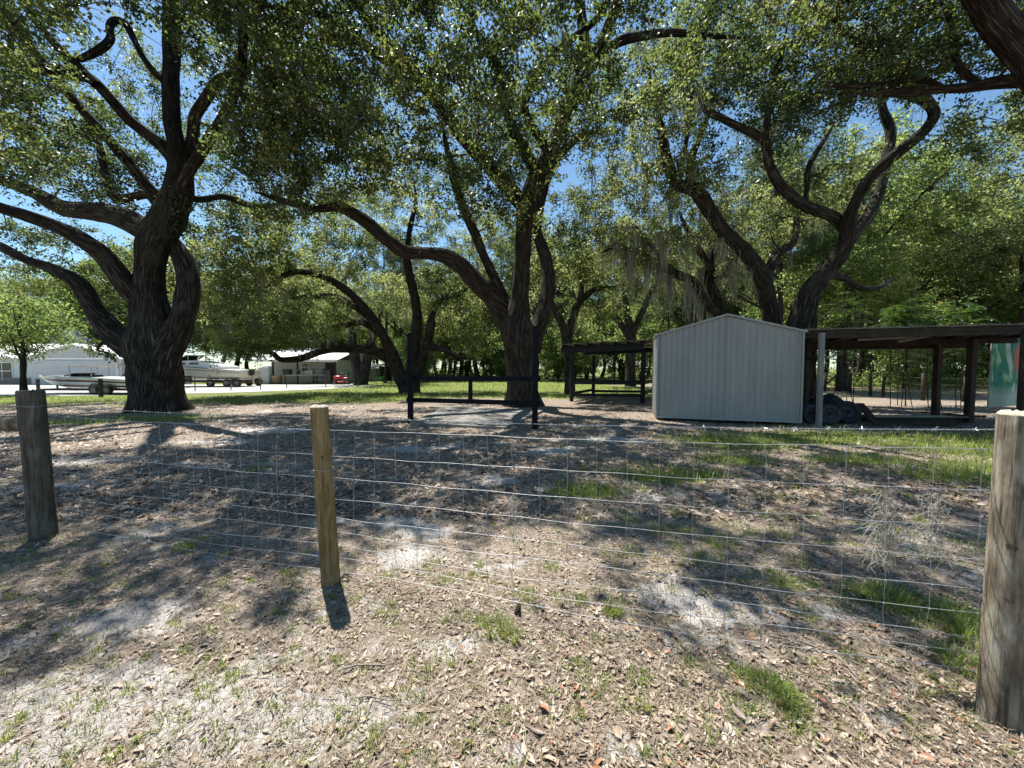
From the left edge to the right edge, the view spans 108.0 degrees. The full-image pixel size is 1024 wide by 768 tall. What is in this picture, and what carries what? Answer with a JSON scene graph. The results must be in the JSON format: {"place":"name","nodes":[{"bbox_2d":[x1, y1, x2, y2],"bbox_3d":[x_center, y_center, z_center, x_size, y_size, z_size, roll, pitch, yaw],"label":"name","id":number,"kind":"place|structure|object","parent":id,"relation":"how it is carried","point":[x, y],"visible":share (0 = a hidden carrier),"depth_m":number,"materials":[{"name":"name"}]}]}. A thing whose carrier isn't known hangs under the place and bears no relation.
{"place":"outdoors","nodes":[
{"label":"outdoors","id":0,"kind":"place"},
{"bbox_2d":[0,385,376,395],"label":"driveway","id":1,"kind":"structure","parent":0,"point":[8,390],"depth_m":27.02,"materials":[{"name":"grey concrete"}]},
{"bbox_2d":[39,384,126,394],"bbox_3d":[-24.688,0.195,21.913,6.556,0.726,2.290,0,2,2],"label":"trailer","id":2,"kind":"object","parent":1,"relation":"on","point":[109,389],"visible":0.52,"depth_m":20.80,"materials":[{"name":"black metal"}]},
{"bbox_2d":[39,366,125,387],"bbox_3d":[-24.619,-0.396,21.885,6.784,1.310,1.991,0,2,2],"label":"speedboat","id":3,"kind":"object","parent":2,"relation":"on","point":[81,379],"visible":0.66,"depth_m":21.15,"materials":[{"name":"white plastic"}]},
{"bbox_2d":[193,378,263,386],"bbox_3d":[-24.829,-0.241,30.295,7.638,0.876,2.590,0,2,1],"label":"trailer","id":4,"kind":"object","parent":1,"relation":"on","point":[236,382],"visible":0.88,"depth_m":29.04,"materials":[{"name":"black metal"}]},
{"bbox_2d":[182,355,260,382],"bbox_3d":[-24.970,-1.209,30.256,7.994,2.275,2.584,0,2,1],"label":"cabin cruiser","id":5,"kind":"object","parent":4,"relation":"on","point":[195,367],"visible":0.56,"depth_m":29.28,"materials":[{"name":"white plastic"}]},
{"bbox_2d":[0,369,1023,767],"bbox_3d":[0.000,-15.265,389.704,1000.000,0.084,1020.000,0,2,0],"label":"ground","id":6,"kind":"structure","parent":0,"point":[638,409],"depth_m":2.77,"materials":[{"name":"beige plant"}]},
{"bbox_2d":[0,273,83,343],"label":"broadleaf tree","id":7,"kind":"object","parent":6,"relation":"on","point":[13,285],"visible":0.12,"depth_m":43.08,"materials":[{"name":"green plant"}]},
{"bbox_2d":[0,287,88,389],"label":"tree","id":8,"kind":"object","parent":6,"relation":"on","point":[35,310],"visible":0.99,"depth_m":21.00,"materials":[{"name":"green plant"}]},
{"bbox_2d":[0,329,124,384],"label":"white house","id":9,"kind":"structure","parent":6,"relation":"on","point":[59,363],"depth_m":33.54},
{"bbox_2d":[0,362,13,379],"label":"window","id":10,"kind":"structure","parent":9,"relation":"in","point":[6,369],"depth_m":34.01,"materials":[{"name":"white glass"}]},
{"bbox_2d":[42,361,108,384],"bbox_3d":[-39.347,-1.024,33.560,5.907,2.160,0.065,0,2,0],"label":"garage door","id":11,"kind":"structure","parent":9,"relation":"in","point":[49,367],"depth_m":33.51,"materials":[{"name":"white metal"}]},
{"bbox_2d":[31,255,132,344],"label":"broadleaf tree","id":12,"kind":"object","parent":6,"relation":"on","point":[63,293],"visible":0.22,"depth_m":42.66,"materials":[{"name":"green plant"}]},
{"bbox_2d":[69,233,219,346],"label":"broadleaf tree","id":13,"kind":"object","parent":6,"relation":"on","point":[171,270],"visible":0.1,"depth_m":43.22,"materials":[{"name":"green plant"}]},
{"bbox_2d":[0,375,358,396],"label":"boundary fence","id":14,"kind":"object","parent":6,"relation":"on","point":[100,386],"visible":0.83,"depth_m":23.96,"materials":[{"name":"grey wood"}]},
{"bbox_2d":[0,0,367,412],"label":"oak tree","id":15,"kind":"object","parent":6,"relation":"on","point":[149,344],"visible":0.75,"depth_m":12.40,"materials":[{"name":"green plant"}]},
{"bbox_2d":[185,290,234,362],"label":"broadleaf tree","id":16,"kind":"object","parent":6,"relation":"on","point":[195,350],"visible":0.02,"depth_m":58.00,"materials":[{"name":"green plant"}]},
{"bbox_2d":[172,268,260,365],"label":"broadleaf tree","id":17,"kind":"object","parent":6,"relation":"on","point":[201,332],"visible":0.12,"depth_m":44.55,"materials":[{"name":"green plant"}]},
{"bbox_2d":[258,366,272,383],"bbox_3d":[-23.061,-0.838,34.829,0.900,1.680,0.735,0,2,0],"label":"storage locker","id":18,"kind":"object","parent":6,"relation":"on","point":[266,373],"visible":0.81,"depth_m":34.48,"materials":[{"name":"grey metal"}]},
{"bbox_2d":[237,262,319,352],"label":"broadleaf tree","id":19,"kind":"object","parent":6,"relation":"on","point":[247,306],"visible":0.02,"depth_m":44.49,"materials":[{"name":"green plant"}]},
{"bbox_2d":[260,263,359,347],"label":"broadleaf tree","id":20,"kind":"object","parent":6,"relation":"on","point":[317,283],"visible":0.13,"depth_m":42.84,"materials":[{"name":"green plant"}]},
{"bbox_2d":[248,348,373,383],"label":"workshop","id":21,"kind":"structure","parent":6,"relation":"on","point":[337,363],"depth_m":36.96,"materials":[{"name":"beige"}]},
{"bbox_2d":[322,370,332,383],"bbox_3d":[-17.465,-0.663,35.191,0.800,1.300,0.525,0,2,0],"label":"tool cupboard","id":22,"kind":"object","parent":6,"relation":"on","point":[328,374],"visible":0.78,"depth_m":34.94,"materials":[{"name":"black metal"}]},
{"bbox_2d":[332,372,350,384],"bbox_3d":[-15.564,-0.537,33.993,1.530,1.150,1.050,-1,3,-20],"label":"ride on mower","id":23,"kind":"object","parent":6,"relation":"on","point":[347,380],"visible":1,"depth_m":33.70,"materials":[{"name":"red paint"}]},
{"bbox_2d":[167,161,516,393],"bbox_3d":[-8.171,-6.169,21.643,18.699,14.540,10.115,0,2,0],"label":"oak tree","id":24,"kind":"object","parent":6,"relation":"on","point":[234,277],"visible":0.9,"depth_m":20.91,"materials":[{"name":"green plant"}]},
{"bbox_2d":[305,293,388,347],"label":"broadleaf tree","id":25,"kind":"object","parent":6,"relation":"on","point":[365,333],"visible":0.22,"depth_m":43.83,"materials":[{"name":"green plant"}]},
{"bbox_2d":[298,260,428,384],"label":"oak tree","id":26,"kind":"object","parent":6,"relation":"on","point":[360,370],"visible":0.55,"depth_m":32.70,"materials":[{"name":"green plant"}]},
{"bbox_2d":[342,651,396,669],"bbox_3d":[-0.711,1.399,1.883,0.262,0.022,0.083,0,2,-5],"label":"stick","id":27,"kind":"object","parent":6,"relation":"on","point":[354,665],"visible":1,"depth_m":1.85,"materials":[{"name":"brown wood"}]},
{"bbox_2d":[369,364,381,380],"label":"shed","id":28,"kind":"structure","parent":6,"relation":"on","point":[374,370],"depth_m":43.00,"materials":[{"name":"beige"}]},
{"bbox_2d":[364,219,405,379],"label":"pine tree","id":29,"kind":"object","parent":6,"relation":"on","point":[388,259],"visible":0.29,"depth_m":40.51,"materials":[{"name":"green plant"}]},
{"bbox_2d":[365,307,409,368],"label":"broadleaf tree","id":30,"kind":"object","parent":6,"relation":"on","point":[391,336],"visible":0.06,"depth_m":52.29,"materials":[{"name":"green plant"}]},
{"bbox_2d":[369,228,421,357],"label":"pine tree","id":31,"kind":"object","parent":6,"relation":"on","point":[400,277],"visible":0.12,"depth_m":43.71,"materials":[{"name":"green plant"}]},
{"bbox_2d":[391,338,406,370],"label":"young tree","id":32,"kind":"object","parent":6,"relation":"on","point":[400,344],"visible":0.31,"depth_m":39.77,"materials":[{"name":"green plant"}]},
{"bbox_2d":[389,266,462,373],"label":"broadleaf tree","id":33,"kind":"object","parent":6,"relation":"on","point":[420,283],"visible":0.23,"depth_m":42.76,"materials":[{"name":"green plant"}]},
{"bbox_2d":[420,342,443,381],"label":"young tree","id":34,"kind":"object","parent":6,"relation":"on","point":[433,357],"visible":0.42,"depth_m":40.30,"materials":[{"name":"green plant"}]},
{"bbox_2d":[144,0,745,407],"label":"oak tree","id":35,"kind":"object","parent":6,"relation":"on","point":[357,110],"visible":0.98,"depth_m":10.13,"materials":[{"name":"green plant"}]},
{"bbox_2d":[437,327,478,375],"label":"young tree","id":36,"kind":"object","parent":6,"relation":"on","point":[453,360],"visible":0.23,"depth_m":46.35,"materials":[{"name":"green plant"}]},
{"bbox_2d":[406,326,539,428],"bbox_3d":[-1.148,-0.018,9.688,3.849,2.804,0.267,1,3,19],"label":"rail frame","id":37,"kind":"object","parent":6,"relation":"on","point":[534,378],"visible":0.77,"depth_m":9.67,"materials":[{"name":"black metal"}]},
{"bbox_2d":[410,406,543,429],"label":"concrete slab","id":38,"kind":"structure","parent":6,"relation":"on","point":[480,415],"depth_m":10.75,"materials":[{"name":"grey concrete"}]},
{"bbox_2d":[446,269,509,375],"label":"broadleaf tree","id":39,"kind":"object","parent":6,"relation":"on","point":[492,324],"visible":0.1,"depth_m":44.54,"materials":[{"name":"green plant"}]},
{"bbox_2d":[471,330,504,375],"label":"young tree","id":40,"kind":"object","parent":6,"relation":"on","point":[483,362],"visible":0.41,"depth_m":43.32,"materials":[{"name":"green plant"}]},
{"bbox_2d":[480,326,506,375],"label":"young tree","id":41,"kind":"object","parent":6,"relation":"on","point":[502,371],"visible":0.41,"depth_m":41.56,"materials":[{"name":"green plant"}]},
{"bbox_2d":[482,232,514,374],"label":"pine tree","id":42,"kind":"object","parent":6,"relation":"on","point":[502,237],"visible":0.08,"depth_m":45.98,"materials":[{"name":"green plant"}]},
{"bbox_2d":[0,404,1012,521],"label":"leaf litter","id":43,"kind":"object","parent":6,"relation":"on","point":[294,501],"visible":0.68,"depth_m":5.02,"materials":[{"name":"brown plant"}]},
{"bbox_2d":[0,379,1018,767],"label":"grass","id":44,"kind":"structure","parent":6,"relation":"on","point":[970,625],"depth_m":2.69,"materials":[{"name":"green plant"}]},
{"bbox_2d":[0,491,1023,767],"bbox_3d":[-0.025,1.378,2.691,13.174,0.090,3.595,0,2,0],"label":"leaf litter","id":45,"kind":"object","parent":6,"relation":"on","point":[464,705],"visible":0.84,"depth_m":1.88,"materials":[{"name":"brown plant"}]},
{"bbox_2d":[0,389,1023,734],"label":"field fence","id":46,"kind":"object","parent":6,"relation":"on","point":[1000,683],"visible":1,"depth_m":1.86,"materials":[{"name":"metal"}]},
{"bbox_2d":[503,495,525,547],"bbox_3d":[0.016,0.904,2.441,0.191,0.364,0.274,0,2,0],"label":"moss tuft","id":47,"kind":"object","parent":46,"relation":"attached to","point":[515,524],"visible":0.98,"depth_m":2.46,"materials":[{"name":"grey plant"}]},
{"bbox_2d":[839,491,916,573],"bbox_3d":[1.854,0.754,1.862,0.288,0.437,0.215,0,2,0],"label":"moss tuft","id":48,"kind":"object","parent":46,"relation":"attached to","point":[882,535],"visible":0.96,"depth_m":1.86,"materials":[{"name":"grey plant"}]},
{"bbox_2d":[908,489,963,571],"bbox_3d":[1.999,0.704,1.762,0.150,0.376,0.178,-1,3,-29],"label":"moss tuft","id":49,"kind":"object","parent":46,"relation":"attached to","point":[935,506],"visible":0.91,"depth_m":1.76,"materials":[{"name":"grey plant"}]},
{"bbox_2d":[507,212,577,316],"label":"pine tree","id":50,"kind":"object","parent":6,"relation":"on","point":[535,266],"visible":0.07,"depth_m":44.24,"materials":[{"name":"green plant"}]},
{"bbox_2d":[538,344,557,379],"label":"young tree","id":51,"kind":"object","parent":6,"relation":"on","point":[546,366],"visible":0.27,"depth_m":45.80,"materials":[{"name":"green plant"}]},
{"bbox_2d":[541,342,564,380],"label":"young tree","id":52,"kind":"object","parent":6,"relation":"on","point":[554,361],"visible":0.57,"depth_m":40.97,"materials":[{"name":"green plant"}]},
{"bbox_2d":[487,216,647,393],"bbox_3d":[2.998,-4.018,21.523,11.139,10.649,6.801,1,3,14],"label":"oak tree","id":53,"kind":"object","parent":6,"relation":"on","point":[566,331],"visible":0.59,"depth_m":21.34,"materials":[{"name":"green plant"}]},
{"bbox_2d":[555,251,581,312],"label":"pine tree","id":54,"kind":"object","parent":6,"relation":"on","point":[565,288],"visible":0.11,"depth_m":49.92,"materials":[{"name":"green plant"}]},
{"bbox_2d":[531,288,608,348],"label":"broadleaf tree","id":55,"kind":"object","parent":6,"relation":"on","point":[559,303],"visible":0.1,"depth_m":44.63,"materials":[{"name":"green plant"}]},
{"bbox_2d":[544,312,610,380],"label":"young tree","id":56,"kind":"object","parent":6,"relation":"on","point":[582,369],"visible":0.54,"depth_m":39.39,"materials":[{"name":"green plant"}]},
{"bbox_2d":[577,324,606,379],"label":"young tree","id":57,"kind":"object","parent":6,"relation":"on","point":[590,369],"visible":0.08,"depth_m":46.32,"materials":[{"name":"green plant"}]},
{"bbox_2d":[206,358,988,387],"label":"undergrowth","id":58,"kind":"object","parent":6,"relation":"on","point":[980,381],"visible":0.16,"depth_m":28.87,"materials":[{"name":"green plant"}]},
{"bbox_2d":[557,339,652,402],"bbox_3d":[5.120,-0.493,17.633,4.460,2.868,5.039,1,3,27],"label":"open shelter","id":59,"kind":"object","parent":6,"relation":"on","point":[611,347],"visible":0.73,"depth_m":16.43,"materials":[{"name":"black wood"}]},
{"bbox_2d":[597,327,622,379],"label":"young tree","id":60,"kind":"object","parent":6,"relation":"on","point":[615,359],"visible":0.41,"depth_m":44.81,"materials":[{"name":"green plant"}]},
{"bbox_2d":[595,298,652,378],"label":"broadleaf tree","id":61,"kind":"object","parent":6,"relation":"on","point":[611,325],"visible":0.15,"depth_m":45.48,"materials":[{"name":"green plant"}]},
{"bbox_2d":[608,241,644,379],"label":"pine tree","id":62,"kind":"object","parent":6,"relation":"on","point":[637,301],"visible":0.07,"depth_m":43.31,"materials":[{"name":"green plant"}]},
{"bbox_2d":[558,213,695,386],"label":"oak tree","id":63,"kind":"object","parent":6,"relation":"on","point":[629,328],"visible":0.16,"depth_m":29.70,"materials":[{"name":"green plant"}]},
{"bbox_2d":[611,304,670,380],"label":"young tree","id":64,"kind":"object","parent":6,"relation":"on","point":[650,331],"visible":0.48,"depth_m":39.58,"materials":[{"name":"green plant"}]},
{"bbox_2d":[562,143,768,325],"bbox_3d":[7.644,-5.151,17.963,10.453,12.602,6.212,0,2,0],"label":"oak tree","id":65,"kind":"object","parent":6,"relation":"on","point":[659,263],"visible":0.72,"depth_m":17.55,"materials":[{"name":"green plant"}]},
{"bbox_2d":[639,249,696,331],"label":"pine tree","id":66,"kind":"object","parent":6,"relation":"on","point":[661,314],"visible":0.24,"depth_m":41.07,"materials":[{"name":"green plant"}]},
{"bbox_2d":[647,266,742,338],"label":"broadleaf tree","id":67,"kind":"object","parent":6,"relation":"on","point":[691,316],"visible":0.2,"depth_m":41.88,"materials":[{"name":"green plant"}]},
{"bbox_2d":[674,232,784,319],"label":"broadleaf tree","id":68,"kind":"object","parent":6,"relation":"on","point":[734,311],"visible":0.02,"depth_m":41.29,"materials":[{"name":"green plant"}]},
{"bbox_2d":[652,313,807,424],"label":"metal shed","id":69,"kind":"structure","parent":6,"relation":"on","point":[724,368],"depth_m":10.13,"materials":[{"name":"grey metal"}]},
{"bbox_2d":[585,0,879,324],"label":"oak tree","id":70,"kind":"object","parent":6,"relation":"on","point":[760,270],"visible":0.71,"depth_m":13.69,"materials":[{"name":"green plant"}]},
{"bbox_2d":[698,241,787,318],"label":"pine tree","id":71,"kind":"object","parent":6,"relation":"on","point":[746,304],"visible":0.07,"depth_m":31.41,"materials":[{"name":"green plant"}]},
{"bbox_2d":[716,272,804,316],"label":"broadleaf tree","id":72,"kind":"object","parent":6,"relation":"on","point":[742,287],"visible":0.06,"depth_m":40.94,"materials":[{"name":"green plant"}]},
{"bbox_2d":[682,135,844,323],"bbox_3d":[15.784,-7.396,24.321,8.664,16.073,5.970,2,3,36],"label":"pine tree","id":73,"kind":"object","parent":6,"relation":"on","point":[799,160],"visible":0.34,"depth_m":22.81,"materials":[{"name":"green plant"}]},
{"bbox_2d":[717,68,834,293],"bbox_3d":[19.292,-9.883,25.490,9.311,21.062,6.415,0,2,-1],"label":"pine tree","id":74,"kind":"object","parent":6,"relation":"on","point":[756,176],"visible":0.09,"depth_m":25.39,"materials":[{"name":"green plant"}]},
{"bbox_2d":[733,178,842,303],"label":"pine tree","id":75,"kind":"object","parent":6,"relation":"on","point":[794,262],"visible":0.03,"depth_m":29.20,"materials":[{"name":"green plant"}]},
{"bbox_2d":[739,272,840,371],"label":"young tree","id":76,"kind":"object","parent":6,"relation":"on","point":[786,314],"visible":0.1,"depth_m":26.28,"materials":[{"name":"green plant"}]},
{"bbox_2d":[638,0,972,401],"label":"oak tree","id":77,"kind":"object","parent":6,"relation":"on","point":[848,226],"visible":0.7,"depth_m":11.71,"materials":[{"name":"green plant"}]},
{"bbox_2d":[802,404,815,422],"bbox_3d":[8.026,0.802,10.044,0.520,0.520,0.166,-1,-6,-14],"label":"tyre","id":78,"kind":"object","parent":6,"relation":"on","point":[808,413],"visible":0.84,"depth_m":9.98,"materials":[{"name":"black rubber"}]},
{"bbox_2d":[801,229,844,384],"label":"pine tree","id":79,"kind":"object","parent":6,"relation":"on","point":[827,353],"visible":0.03,"depth_m":32.98,"materials":[{"name":"brown plant"}]},
{"bbox_2d":[815,404,841,424],"bbox_3d":[8.332,0.803,9.794,0.540,0.540,0.173,0,-6,11],"label":"tyre","id":80,"kind":"object","parent":6,"relation":"on","point":[834,413],"visible":0.81,"depth_m":9.73,"materials":[{"name":"black rubber"}]},
{"bbox_2d":[809,393,847,412],"bbox_3d":[10.520,0.653,12.450,1.900,0.699,1.367,0,2,0],"label":"tarpaulin heap","id":81,"kind":"object","parent":6,"relation":"on","point":[831,398],"visible":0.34,"depth_m":12.19,"materials":[{"name":"black plastic"}]},
{"bbox_2d":[835,401,861,423],"bbox_3d":[9.028,0.763,10.042,0.620,0.620,0.198,1,-15,23],"label":"tyre","id":82,"kind":"object","parent":6,"relation":"on","point":[854,411],"visible":0.82,"depth_m":9.96,"materials":[{"name":"rubber"}]},
{"bbox_2d":[829,309,897,378],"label":"young tree","id":83,"kind":"object","parent":6,"relation":"on","point":[865,360],"visible":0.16,"depth_m":34.48,"materials":[{"name":"green plant"}]},
{"bbox_2d":[748,102,981,391],"bbox_3d":[21.435,-8.280,24.346,11.037,17.925,13.299,2,3,41],"label":"broadleaf tree","id":84,"kind":"object","parent":6,"relation":"on","point":[869,249],"visible":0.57,"depth_m":21.29,"materials":[{"name":"green plant"}]},
{"bbox_2d":[856,403,881,425],"bbox_3d":[9.439,0.793,9.843,0.160,0.487,1.115,1,3,25],"label":"lumber board","id":85,"kind":"object","parent":6,"relation":"on","point":[871,417],"visible":0.93,"depth_m":9.76,"materials":[{"name":"grey wood"}]},
{"bbox_2d":[830,162,916,386],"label":"pine tree","id":86,"kind":"object","parent":6,"relation":"on","point":[859,367],"visible":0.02,"depth_m":28.89,"materials":[{"name":"green plant"}]},
{"bbox_2d":[761,0,1023,169],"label":"oak tree","id":87,"kind":"object","parent":6,"relation":"on","point":[997,26],"visible":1,"depth_m":8.43,"materials":[{"name":"green plant"}]},
{"bbox_2d":[824,372,964,401],"bbox_3d":[19.892,0.158,18.802,2.599,1.471,10.971,0,2,0],"label":"wire fence","id":88,"kind":"object","parent":6,"relation":"on","point":[922,384],"visible":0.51,"depth_m":18.98,"materials":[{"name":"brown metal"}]},
{"bbox_2d":[840,183,967,384],"bbox_3d":[29.345,-7.752,28.858,5.802,16.401,8.420,0,2,6],"label":"pine tree","id":89,"kind":"object","parent":6,"relation":"on","point":[869,356],"visible":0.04,"depth_m":30.25,"materials":[{"name":"brown plant"}]},
{"bbox_2d":[817,290,1000,408],"bbox_3d":[15.034,-1.381,14.370,7.764,4.732,3.070,0,2,-5],"label":"fern leaved shrub","id":90,"kind":"object","parent":6,"relation":"on","point":[910,320],"visible":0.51,"depth_m":14.11,"materials":[{"name":"green plant"}]},
{"bbox_2d":[868,310,950,388],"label":"young tree","id":91,"kind":"object","parent":6,"relation":"on","point":[901,369],"visible":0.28,"depth_m":26.63,"materials":[{"name":"green plant"}]},
{"bbox_2d":[830,209,989,374],"bbox_3d":[36.244,-8.132,34.353,12.191,17.067,12.442,0,2,-5],"label":"broadleaf tree","id":92,"kind":"object","parent":6,"relation":"on","point":[945,299],"visible":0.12,"depth_m":31.26,"materials":[{"name":"green plant"}]},
{"bbox_2d":[861,417,963,421],"bbox_3d":[11.207,0.988,10.302,2.818,0.100,0.160,0,2,2],"label":"lumber board","id":93,"kind":"object","parent":6,"relation":"on","point":[910,419],"visible":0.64,"depth_m":10.23,"materials":[{"name":"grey wood"}]},
{"bbox_2d":[863,415,968,417],"bbox_3d":[11.089,0.882,10.197,2.702,0.050,0.160,0,2,2],"label":"lumber board","id":94,"kind":"object","parent":93,"relation":"on","point":[937,416],"visible":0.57,"depth_m":10.13,"materials":[{"name":"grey wood"}]},
{"bbox_2d":[921,412,986,417],"bbox_3d":[12.015,0.835,10.145,0.160,0.040,1.146,-1,3,-29],"label":"lumber board","id":95,"kind":"object","parent":94,"relation":"on","point":[955,414],"visible":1,"depth_m":10.04,"materials":[{"name":"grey wood"}]},
{"bbox_2d":[803,324,1023,427],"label":"carport","id":96,"kind":"object","parent":6,"relation":"on","point":[939,339],"visible":0.73,"depth_m":9.99,"materials":[{"name":"brown wood"}]},
{"bbox_2d":[987,338,1019,406],"bbox_3d":[14.500,-0.368,10.654,1.114,2.114,0.113,1,3,28],"label":"hanging banner","id":97,"kind":"object","parent":96,"relation":"hanging from","point":[1003,374],"visible":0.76,"depth_m":10.78,"materials":[{"name":"teal fabric"}]},
{"bbox_2d":[880,421,963,424],"bbox_3d":[10.497,1.016,9.653,2.037,0.060,0.160,0,2,6],"label":"lumber board","id":98,"kind":"object","parent":6,"relation":"on","point":[919,423],"visible":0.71,"depth_m":9.57,"materials":[{"name":"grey wood"}]},
{"bbox_2d":[885,310,977,385],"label":"young tree","id":99,"kind":"object","parent":6,"relation":"on","point":[944,356],"visible":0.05,"depth_m":30.26,"materials":[{"name":"green plant"}]},
{"bbox_2d":[889,89,1023,323],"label":"broadleaf tree","id":100,"kind":"object","parent":6,"relation":"on","point":[969,251],"visible":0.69,"depth_m":21.48,"materials":[{"name":"green plant"}]},
{"bbox_2d":[900,191,1023,382],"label":"broadleaf tree","id":101,"kind":"object","parent":6,"relation":"on","point":[992,303],"visible":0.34,"depth_m":30.22,"materials":[{"name":"green plant"}]},
{"bbox_2d":[915,168,1023,374],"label":"broadleaf tree","id":102,"kind":"object","parent":6,"relation":"on","point":[1012,198],"visible":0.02,"depth_m":34.45,"materials":[{"name":"green plant"}]},
{"bbox_2d":[929,303,1015,385],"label":"young tree","id":103,"kind":"object","parent":6,"relation":"on","point":[984,354],"visible":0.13,"depth_m":30.23,"materials":[{"name":"green plant"}]},
{"bbox_2d":[0,0,1023,368],"label":"sky","id":104,"kind":"structure","parent":0,"point":[568,168],"materials":[{"name":"blue"}]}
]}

